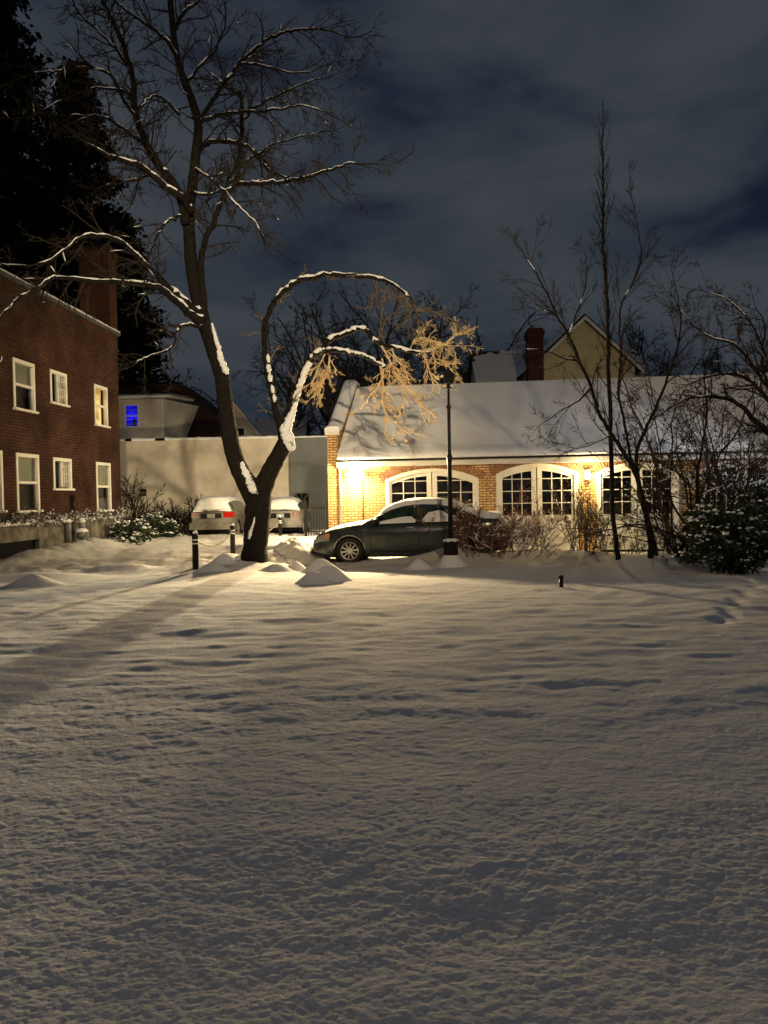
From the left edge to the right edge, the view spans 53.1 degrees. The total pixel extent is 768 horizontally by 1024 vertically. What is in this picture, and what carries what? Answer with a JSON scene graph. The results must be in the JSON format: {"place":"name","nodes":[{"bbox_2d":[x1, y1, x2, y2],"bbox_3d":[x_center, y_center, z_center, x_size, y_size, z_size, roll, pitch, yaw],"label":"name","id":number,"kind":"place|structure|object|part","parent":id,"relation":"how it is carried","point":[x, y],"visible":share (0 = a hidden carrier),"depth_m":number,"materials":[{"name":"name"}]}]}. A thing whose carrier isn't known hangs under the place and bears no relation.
{"place":"outdoors","nodes":[
{"label":"outdoors","id":0,"kind":"place"},
{"bbox_2d":[0,552,767,1023],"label":"snowy lawn","id":1,"kind":"structure","parent":0,"point":[244,792],"depth_m":4.13,"materials":[{"name":"white snow"}]},
{"bbox_2d":[3,574,65,587],"bbox_3d":[-6.600,1.292,14.446,1.464,0.250,1.038,-1,1,0],"label":"snow mound","id":2,"kind":"object","parent":1,"relation":"on","point":[32,581],"visible":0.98,"depth_m":14.26,"materials":[{"name":"white snow"}]},
{"bbox_2d":[192,530,198,569],"bbox_3d":[-4.121,0.899,16.784,0.144,1.005,0.142,-1,1,0],"label":"chain bollard","id":3,"kind":"object","parent":1,"relation":"on","point":[195,556],"visible":0.95,"depth_m":16.73,"materials":[{"name":"black metal"}]},
{"bbox_2d":[198,530,232,546],"bbox_3d":[-4.157,0.691,19.006,0.043,0.308,4.487,-1,1,-1],"label":"chain","id":4,"kind":"object","parent":3,"relation":"hanging from","point":[229,534],"visible":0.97,"depth_m":19.00,"materials":[{"name":"grey"}]},
{"bbox_2d":[195,563,231,572],"bbox_3d":[-3.722,1.218,16.722,1.188,0.215,0.868,-1,1,0],"label":"snow mound","id":5,"kind":"object","parent":1,"relation":"on","point":[212,568],"visible":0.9,"depth_m":16.56,"materials":[{"name":"white snow"}]},
{"bbox_2d":[206,554,238,565],"bbox_3d":[-3.572,1.056,17.121,0.935,0.262,0.752,-1,1,0],"label":"snow mound","id":6,"kind":"object","parent":1,"relation":"on","point":[224,559],"visible":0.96,"depth_m":16.97,"materials":[{"name":"white snow"}]},
{"bbox_2d":[0,0,483,562],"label":"bare tree","id":7,"kind":"object","parent":1,"relation":"on","point":[256,492],"visible":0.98,"depth_m":17.49,"materials":[{"name":"brown plant"}]},
{"bbox_2d":[258,564,298,571],"bbox_3d":[-2.327,1.223,16.616,1.301,0.214,0.995,-1,1,0],"label":"snow mound","id":8,"kind":"object","parent":1,"relation":"on","point":[276,568],"visible":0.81,"depth_m":16.45,"materials":[{"name":"white snow"}]},
{"bbox_2d":[287,562,305,570],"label":"snow mound","id":9,"kind":"object","parent":1,"relation":"on","point":[297,566],"visible":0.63,"depth_m":16.70,"materials":[{"name":"white snow"}]},
{"bbox_2d":[294,572,333,584],"bbox_3d":[-1.290,1.228,14.059,1.012,0.270,0.730,-1,1,0],"label":"snow mound","id":10,"kind":"object","parent":1,"relation":"on","point":[310,578],"visible":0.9,"depth_m":13.93,"materials":[{"name":"white snow"}]},
{"bbox_2d":[299,559,343,572],"bbox_3d":[-1.333,1.159,16.301,1.274,0.336,0.911,-1,1,0],"label":"snow mound","id":11,"kind":"object","parent":1,"relation":"on","point":[315,566],"visible":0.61,"depth_m":16.18,"materials":[{"name":"white snow"}]},
{"bbox_2d":[316,565,352,582],"bbox_3d":[-1.049,1.184,14.439,1.261,0.379,0.980,-1,1,0],"label":"snow mound","id":12,"kind":"object","parent":1,"relation":"on","point":[332,574],"visible":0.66,"depth_m":14.29,"materials":[{"name":"white snow"}]},
{"bbox_2d":[403,559,433,569],"bbox_3d":[0.761,1.153,16.630,0.951,0.278,0.863,-1,1,0],"label":"snow mound","id":13,"kind":"object","parent":1,"relation":"on","point":[418,564],"visible":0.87,"depth_m":16.46,"materials":[{"name":"white snow"}]},
{"bbox_2d":[443,498,545,558],"bbox_3d":[2.523,0.364,17.702,2.372,1.391,1.561,-1,1,11],"label":"red twig shrub","id":14,"kind":"object","parent":1,"relation":"on","point":[490,534],"visible":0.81,"depth_m":17.55,"materials":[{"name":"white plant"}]},
{"bbox_2d":[475,504,581,558],"bbox_3d":[3.272,0.414,17.739,2.139,1.369,1.593,0,2,41],"label":"red twig shrub","id":15,"kind":"object","parent":1,"relation":"on","point":[526,534],"visible":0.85,"depth_m":17.83,"materials":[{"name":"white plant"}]},
{"bbox_2d":[559,575,563,586],"bbox_3d":[2.987,1.199,12.944,0.084,0.275,0.082,-1,1,0],"label":"path light","id":16,"kind":"object","parent":1,"relation":"on","point":[561,577],"visible":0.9,"depth_m":12.91,"materials":[{"name":"black metal"}]},
{"bbox_2d":[538,473,633,551],"bbox_3d":[4.743,0.004,18.306,2.323,1.961,1.743,-1,1,-9],"label":"bare shrub","id":17,"kind":"object","parent":1,"relation":"on","point":[580,509],"visible":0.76,"depth_m":18.23,"materials":[{"name":"brown plant"}]},
{"bbox_2d":[588,102,620,559],"bbox_3d":[4.615,-3.690,16.030,0.601,9.827,0.665,-1,1,0],"label":"slender tree","id":18,"kind":"object","parent":1,"relation":"on","point":[609,394],"visible":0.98,"depth_m":16.02,"materials":[{"name":"brown plant"}]},
{"bbox_2d":[487,160,733,558],"bbox_3d":[4.421,-3.106,15.735,4.836,8.780,2.497,-1,1,-5],"label":"multi stem tree","id":19,"kind":"object","parent":1,"relation":"on","point":[635,466],"visible":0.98,"depth_m":15.67,"materials":[{"name":"brown plant"}]},
{"bbox_2d":[562,359,767,570],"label":"tangled shrub","id":20,"kind":"object","parent":1,"relation":"on","point":[730,468],"visible":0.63,"depth_m":15.97,"materials":[{"name":"brown plant"}]},
{"bbox_2d":[587,327,767,559],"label":"tangled shrub","id":21,"kind":"object","parent":1,"relation":"on","point":[659,476],"visible":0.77,"depth_m":16.03,"materials":[{"name":"brown plant"}]},
{"bbox_2d":[676,541,709,559],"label":"evergreen shrub","id":22,"kind":"object","parent":1,"relation":"on","point":[691,550],"visible":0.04,"depth_m":16.17,"materials":[{"name":"green plant"}]},
{"bbox_2d":[646,256,767,446],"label":"arching tree","id":23,"kind":"object","parent":1,"relation":"on","point":[762,428],"visible":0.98,"depth_m":14.91,"materials":[{"name":"brown plant"}]},
{"bbox_2d":[676,501,767,576],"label":"evergreen shrub","id":24,"kind":"object","parent":1,"relation":"on","point":[729,551],"visible":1,"depth_m":14.30,"materials":[{"name":"green plant"}]},
{"bbox_2d":[708,463,767,564],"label":"evergreen shrub","id":25,"kind":"object","parent":1,"relation":"on","point":[752,496],"visible":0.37,"depth_m":15.92,"materials":[{"name":"green plant"}]},
{"bbox_2d":[0,529,767,573],"bbox_3d":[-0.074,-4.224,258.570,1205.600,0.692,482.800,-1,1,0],"label":"snowy driveway","id":26,"kind":"structure","parent":0,"point":[95,552],"depth_m":19.61,"materials":[{"name":"white snow"}]},
{"bbox_2d":[0,0,121,344],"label":"conifer","id":27,"kind":"object","parent":26,"relation":"on","point":[19,173],"visible":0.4,"depth_m":50.65,"materials":[{"name":"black plant"}]},
{"bbox_2d":[0,245,123,559],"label":"brick building","id":28,"kind":"structure","parent":26,"relation":"on","point":[59,430],"depth_m":23.14,"materials":[{"name":"red brick"}]},
{"bbox_2d":[0,450,7,512],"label":"window","id":29,"kind":"structure","parent":28,"relation":"in","point":[1,452],"depth_m":19.88,"materials":[{"name":"white paint"}]},
{"bbox_2d":[0,537,40,558],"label":"basement window","id":30,"kind":"structure","parent":28,"relation":"in","point":[8,548],"depth_m":20.70,"materials":[{"name":"black glass"}]},
{"bbox_2d":[12,357,38,413],"bbox_3d":[-9.973,-3.455,21.125,0.330,1.396,1.239,-1,1,3],"label":"window","id":31,"kind":"structure","parent":28,"relation":"in","point":[23,371],"depth_m":21.34,"materials":[{"name":"white paint"}]},
{"bbox_2d":[16,453,43,512],"bbox_3d":[-9.921,-0.798,21.250,0.330,1.620,1.321,-1,1,3],"label":"window","id":32,"kind":"structure","parent":28,"relation":"in","point":[27,465],"depth_m":21.47,"materials":[{"name":"white paint"}]},
{"bbox_2d":[50,369,70,407],"bbox_3d":[-9.874,-3.714,23.126,0.330,1.017,1.155,-1,1,3],"label":"window","id":33,"kind":"structure","parent":28,"relation":"in","point":[58,380],"depth_m":23.26,"materials":[{"name":"white paint"}]},
{"bbox_2d":[53,457,74,490],"bbox_3d":[-9.823,-1.142,23.294,0.330,0.980,1.277,-1,1,3],"label":"window","id":34,"kind":"structure","parent":28,"relation":"in","point":[62,467],"depth_m":23.43,"materials":[{"name":"white paint"}]},
{"bbox_2d":[0,506,129,527],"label":"frosted vine","id":35,"kind":"object","parent":28,"relation":"attached to","point":[77,516],"visible":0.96,"depth_m":22.60,"materials":[{"name":"plant"}]},
{"bbox_2d":[94,384,110,427],"bbox_3d":[-9.717,-3.594,26.172,0.330,1.398,1.162,-1,1,3],"label":"window","id":36,"kind":"structure","parent":28,"relation":"in","point":[97,393],"depth_m":26.50,"materials":[{"name":"white paint"}]},
{"bbox_2d":[96,462,113,511],"bbox_3d":[-9.667,-0.854,26.284,0.330,1.673,1.279,-1,1,3],"label":"window","id":37,"kind":"structure","parent":28,"relation":"in","point":[103,469],"depth_m":26.58,"materials":[{"name":"white paint"}]},
{"bbox_2d":[65,519,71,542],"bbox_3d":[-9.592,0.763,23.319,0.220,1.140,0.220,-1,1,0],"label":"pipe bollard","id":38,"kind":"object","parent":26,"relation":"on","point":[68,535],"visible":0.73,"depth_m":23.23,"materials":[{"name":"grey metal"}]},
{"bbox_2d":[75,526,87,542],"bbox_3d":[-9.369,0.812,23.837,0.400,1.050,0.499,-1,1,3],"label":"gas meter","id":39,"kind":"object","parent":26,"relation":"on","point":[80,533],"visible":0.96,"depth_m":23.65,"materials":[{"name":"grey metal"}]},
{"bbox_2d":[78,518,85,539],"bbox_3d":[-9.360,0.748,23.819,0.220,1.140,0.220,-1,1,0],"label":"pipe bollard","id":40,"kind":"object","parent":26,"relation":"on","point":[81,524],"visible":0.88,"depth_m":23.74,"materials":[{"name":"grey metal"}]},
{"bbox_2d":[13,54,175,384],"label":"conifer","id":41,"kind":"object","parent":26,"relation":"on","point":[72,160],"visible":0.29,"depth_m":52.23,"materials":[{"name":"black plant"}]},
{"bbox_2d":[106,518,161,544],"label":"snowy shrub","id":42,"kind":"object","parent":26,"relation":"on","point":[122,529],"visible":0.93,"depth_m":26.43,"materials":[{"name":"green plant"}]},
{"bbox_2d":[121,471,165,530],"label":"bare shrub","id":43,"kind":"object","parent":26,"relation":"on","point":[133,506],"visible":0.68,"depth_m":29.88,"materials":[{"name":"black plant"}]},
{"bbox_2d":[107,206,182,384],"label":"conifer","id":44,"kind":"object","parent":26,"relation":"on","point":[136,297],"visible":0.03,"depth_m":57.27,"materials":[{"name":"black plant"}]},
{"bbox_2d":[128,512,163,535],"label":"snowy shrub","id":45,"kind":"object","parent":26,"relation":"on","point":[149,518],"visible":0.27,"depth_m":28.02,"materials":[{"name":"green plant"}]},
{"bbox_2d":[148,516,184,537],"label":"snowy shrub","id":46,"kind":"object","parent":26,"relation":"on","point":[167,524],"visible":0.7,"depth_m":30.36,"materials":[{"name":"green plant"}]},
{"bbox_2d":[135,362,201,392],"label":"frosted tree","id":47,"kind":"object","parent":26,"relation":"on","point":[165,372],"visible":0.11,"depth_m":55.55,"materials":[{"name":"brown plant"}]},
{"bbox_2d":[118,384,240,438],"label":"dormer house","id":48,"kind":"structure","parent":26,"relation":"on","point":[184,411],"depth_m":44.96,"materials":[{"name":"white paint"}]},
{"bbox_2d":[124,398,163,437],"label":"window","id":49,"kind":"structure","parent":48,"relation":"in","point":[133,421],"depth_m":43.88,"materials":[{"name":"blue glass"}]},
{"bbox_2d":[143,494,244,534],"bbox_3d":[-8.268,0.119,33.356,4.810,1.918,2.839,-1,1,0],"label":"bare shrub","id":50,"kind":"object","parent":26,"relation":"on","point":[187,520],"visible":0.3,"depth_m":33.24,"materials":[{"name":"black plant"}]},
{"bbox_2d":[120,435,289,531],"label":"building","id":51,"kind":"structure","parent":26,"relation":"on","point":[183,468],"depth_m":37.37,"materials":[{"name":"plaster"},{"name":"snow"}]},
{"bbox_2d":[189,495,244,534],"bbox_3d":[-6.974,0.150,33.563,2.220,1.751,4.950,-1,1,1],"label":"parked car","id":52,"kind":"object","parent":26,"relation":"on","point":[216,514],"visible":0.76,"depth_m":31.25,"materials":[{"name":"silver metal"}]},
{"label":"side window","id":53,"kind":"part","parent":52,"relation":"part of","materials":[{"name":"grey glass"}]},
{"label":"side window","id":54,"kind":"part","parent":52,"relation":"part of","materials":[{"name":"grey glass"}]},
{"bbox_2d":[230,523,234,553],"bbox_3d":[-4.186,0.802,21.239,0.144,1.005,0.142,-1,1,0],"label":"chain bollard","id":55,"kind":"object","parent":26,"relation":"on","point":[232,541],"visible":0.9,"depth_m":21.18,"materials":[{"name":"black metal"}]},
{"bbox_2d":[217,400,261,435],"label":"gabled cottage","id":56,"kind":"structure","parent":26,"relation":"on","point":[245,426],"depth_m":50.11,"materials":[{"name":"beige paint"}]},
{"bbox_2d":[236,426,245,435],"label":"window","id":57,"kind":"structure","parent":56,"relation":"in","point":[241,429],"depth_m":50.09,"materials":[{"name":"black glass"}]},
{"bbox_2d":[192,292,357,435],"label":"bare tree","id":58,"kind":"object","parent":26,"relation":"on","point":[301,416],"visible":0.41,"depth_m":55.01,"materials":[{"name":"brown plant"}]},
{"bbox_2d":[267,549,287,563],"bbox_3d":[-2.721,1.109,19.040,1.622,0.357,1.238,-1,1,0],"label":"snow heap","id":59,"kind":"object","parent":26,"relation":"on","point":[274,556],"visible":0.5,"depth_m":18.70,"materials":[{"name":"grey snow"}]},
{"bbox_2d":[278,515,281,535],"bbox_3d":[-3.954,0.621,29.230,0.144,1.005,0.142,-1,1,0],"label":"chain bollard","id":60,"kind":"object","parent":26,"relation":"on","point":[280,526],"visible":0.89,"depth_m":29.17,"materials":[{"name":"black metal"}]},
{"bbox_2d":[254,417,310,435],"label":"striped roof house","id":61,"kind":"structure","parent":26,"relation":"on","point":[265,426],"depth_m":54.31,"materials":[{"name":"grey"}]},
{"bbox_2d":[269,497,311,533],"bbox_3d":[-4.312,0.140,34.085,2.180,1.655,4.390,-1,1,0],"label":"parked car","id":62,"kind":"object","parent":26,"relation":"on","point":[290,510],"visible":0.63,"depth_m":32.09,"materials":[{"name":"white paint"}]},
{"bbox_2d":[271,537,334,564],"bbox_3d":[-2.216,0.947,19.341,2.027,0.649,1.651,-1,1,0],"label":"snow heap","id":63,"kind":"object","parent":26,"relation":"on","point":[293,549],"visible":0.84,"depth_m":18.91,"materials":[{"name":"grey snow"}]},
{"bbox_2d":[289,436,327,530],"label":"grey building","id":64,"kind":"structure","parent":26,"relation":"on","point":[308,469],"depth_m":36.92,"materials":[{"name":"metal"}]},
{"bbox_2d":[292,491,310,511],"bbox_3d":[-3.959,-0.494,37.010,0.895,1.013,0.150,-1,1,1],"label":"window","id":65,"kind":"structure","parent":64,"relation":"in","point":[302,495],"depth_m":36.98,"materials":[{"name":"grey metal"}]},
{"bbox_2d":[234,279,391,435],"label":"bare tree","id":66,"kind":"object","parent":26,"relation":"on","point":[327,408],"visible":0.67,"depth_m":51.23,"materials":[{"name":"brown plant"}]},
{"bbox_2d":[304,500,328,535],"bbox_3d":[-2.638,0.308,30.013,0.950,1.550,0.100,-1,1,0],"label":"iron fence","id":67,"kind":"object","parent":26,"relation":"on","point":[305,518],"visible":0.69,"depth_m":29.98,"materials":[{"name":"black metal"}]},
{"bbox_2d":[300,339,396,412],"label":"bare tree","id":68,"kind":"object","parent":26,"relation":"on","point":[350,372],"visible":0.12,"depth_m":56.92,"materials":[{"name":"brown plant"}]},
{"bbox_2d":[312,278,487,386],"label":"bare tree","id":69,"kind":"object","parent":26,"relation":"on","point":[408,357],"visible":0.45,"depth_m":52.62,"materials":[{"name":"brown plant"}]},
{"bbox_2d":[312,497,507,561],"bbox_3d":[0.658,0.455,18.944,4.740,1.621,2.160,-1,1,5],"label":"parked car","id":70,"kind":"object","parent":26,"relation":"on","point":[396,529],"visible":0.84,"depth_m":18.14,"materials":[{"name":"grey paint"}]},
{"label":"front side window","id":71,"kind":"part","parent":70,"relation":"part of","materials":[{"name":"black glass"}]},
{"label":"rear side window","id":72,"kind":"part","parent":70,"relation":"part of","materials":[{"name":"black glass"}]},
{"bbox_2d":[413,498,483,546],"bbox_3d":[1.528,0.238,17.975,1.783,1.148,1.140,-2,1,-27],"label":"red twig shrub","id":73,"kind":"object","parent":26,"relation":"on","point":[462,516],"visible":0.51,"depth_m":17.80,"materials":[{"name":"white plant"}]},
{"bbox_2d":[436,367,465,567],"bbox_3d":[1.458,-0.933,17.047,0.840,4.572,0.840,-1,1,0],"label":"lamp post","id":74,"kind":"object","parent":26,"relation":"on","point":[450,558],"visible":0.94,"depth_m":16.99,"materials":[{"name":"black metal"}]},
{"bbox_2d":[372,283,566,385],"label":"bare tree","id":75,"kind":"object","parent":26,"relation":"on","point":[464,378],"visible":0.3,"depth_m":53.05,"materials":[{"name":"brown plant"}]},
{"bbox_2d":[455,466,559,551],"bbox_3d":[3.216,-0.026,19.927,2.676,2.352,2.460,-1,1,11],"label":"bare shrub","id":76,"kind":"object","parent":26,"relation":"on","point":[518,502],"visible":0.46,"depth_m":19.92,"materials":[{"name":"brown plant"}]},
{"bbox_2d":[325,372,767,551],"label":"garage","id":77,"kind":"structure","parent":26,"relation":"on","point":[489,420],"depth_m":21.40,"materials":[{"name":"beige brick"}]},
{"bbox_2d":[345,471,363,476],"bbox_3d":[-0.797,-1.060,21.289,0.558,0.173,0.377,-1,1,7],"label":"floodlight","id":78,"kind":"object","parent":77,"relation":"attached to","point":[355,473],"visible":1,"depth_m":21.21,"materials":[{"name":"grey metal"}]},
{"bbox_2d":[389,472,431,504],"bbox_3d":[0.765,-0.054,21.557,1.178,2.289,0.530,-1,1,7],"label":"window","id":79,"kind":"structure","parent":77,"relation":"in","point":[417,485],"depth_m":21.75,"materials":[{"name":"white paint"}]},
{"bbox_2d":[432,472,474,507],"bbox_3d":[1.960,-0.072,21.399,1.178,2.289,0.530,-1,1,7],"label":"door leaf","id":80,"kind":"structure","parent":77,"relation":"in","point":[465,486],"depth_m":21.58,"materials":[{"name":"white paint"}]},
{"bbox_2d":[500,467,536,550],"bbox_3d":[3.694,-0.135,21.170,0.980,2.366,0.530,-1,1,7],"label":"door leaf","id":81,"kind":"structure","parent":77,"relation":"in","point":[510,481],"depth_m":21.36,"materials":[{"name":"white paint"}]},
{"bbox_2d":[537,467,574,549],"bbox_3d":[4.686,-0.150,21.039,0.980,2.366,0.530,-1,1,7],"label":"door leaf","id":82,"kind":"structure","parent":77,"relation":"in","point":[543,473],"depth_m":20.87,"materials":[{"name":"white paint"}]},
{"bbox_2d":[584,466,590,480],"bbox_3d":[5.438,-1.037,20.537,0.200,0.390,0.246,-1,1,7],"label":"wall lantern","id":83,"kind":"object","parent":77,"relation":"attached to","point":[587,476],"depth_m":20.45,"materials":[{"name":"white metal"}]},
{"bbox_2d":[601,467,636,549],"bbox_3d":[6.324,-0.161,20.824,0.944,2.340,0.530,-1,1,7],"label":"door leaf","id":84,"kind":"structure","parent":77,"relation":"in","point":[623,473],"depth_m":20.65,"materials":[{"name":"white paint"}]},
{"bbox_2d":[637,466,674,549],"bbox_3d":[7.284,-0.175,20.698,0.944,2.340,0.530,-1,1,7],"label":"door leaf","id":85,"kind":"structure","parent":77,"relation":"in","point":[648,478],"depth_m":20.54,"materials":[{"name":"white paint"}]},
{"bbox_2d":[705,464,740,536],"bbox_3d":[8.960,-0.202,20.477,0.941,2.346,0.530,-1,1,7],"label":"door leaf","id":86,"kind":"structure","parent":77,"relation":"in","point":[738,464],"depth_m":20.30,"materials":[{"name":"white paint"}]},
{"bbox_2d":[741,463,767,544],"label":"door leaf","id":87,"kind":"structure","parent":77,"relation":"in","point":[745,471],"depth_m":20.17,"materials":[{"name":"white paint"}]},
{"bbox_2d":[508,510,602,551],"bbox_3d":[3.744,0.543,19.330,3.269,1.241,1.622,-1,1,-14],"label":"bare shrub","id":88,"kind":"object","parent":26,"relation":"on","point":[547,536],"visible":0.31,"depth_m":19.34,"materials":[{"name":"brown plant"}]},
{"bbox_2d":[582,532,659,553],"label":"bare shrub","id":89,"kind":"object","parent":26,"relation":"on","point":[634,546],"visible":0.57,"depth_m":18.37,"materials":[{"name":"brown plant"}]},
{"bbox_2d":[611,487,696,553],"bbox_3d":[6.830,0.233,19.265,2.444,1.805,1.882,-1,1,0],"label":"bare shrub","id":90,"kind":"object","parent":26,"relation":"on","point":[662,524],"visible":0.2,"depth_m":19.16,"materials":[{"name":"black plant"}]},
{"bbox_2d":[598,313,724,376],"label":"bare tree","id":91,"kind":"object","parent":26,"relation":"on","point":[638,345],"visible":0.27,"depth_m":57.49,"materials":[{"name":"brown plant"}]},
{"bbox_2d":[624,442,767,548],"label":"tangled shrub","id":92,"kind":"object","parent":26,"relation":"on","point":[692,456],"visible":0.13,"depth_m":18.36,"materials":[{"name":"black plant"}]},
{"bbox_2d":[699,341,753,374],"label":"bare tree","id":93,"kind":"object","parent":26,"relation":"on","point":[711,368],"visible":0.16,"depth_m":60.05,"materials":[{"name":"brown plant"}]},
{"bbox_2d":[12,0,767,435],"label":"sky","id":94,"kind":"structure","parent":0,"point":[499,101],"materials":[{"name":"blue"}]},
{"bbox_2d":[467,350,524,382],"bbox_3d":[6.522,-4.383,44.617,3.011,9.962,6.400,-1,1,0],"label":"roof","id":95,"kind":"structure","parent":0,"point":[487,366],"depth_m":43.36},
{"bbox_2d":[524,325,544,380],"bbox_3d":[7.669,-4.371,38.916,0.873,10.151,0.960,-1,1,0],"label":"brick chimney","id":96,"kind":"object","parent":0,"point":[534,340],"visible":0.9,"depth_m":38.44,"materials":[{"name":"red brick"}]},
{"bbox_2d":[516,314,643,380],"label":"yellow house","id":97,"kind":"structure","parent":0,"point":[586,329],"depth_m":39.82,"materials":[{"name":"yellow paint"}]},
{"bbox_2d":[622,345,648,376],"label":"wing","id":98,"kind":"structure","parent":97,"relation":"attached to","point":[633,352],"depth_m":47.60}
]}

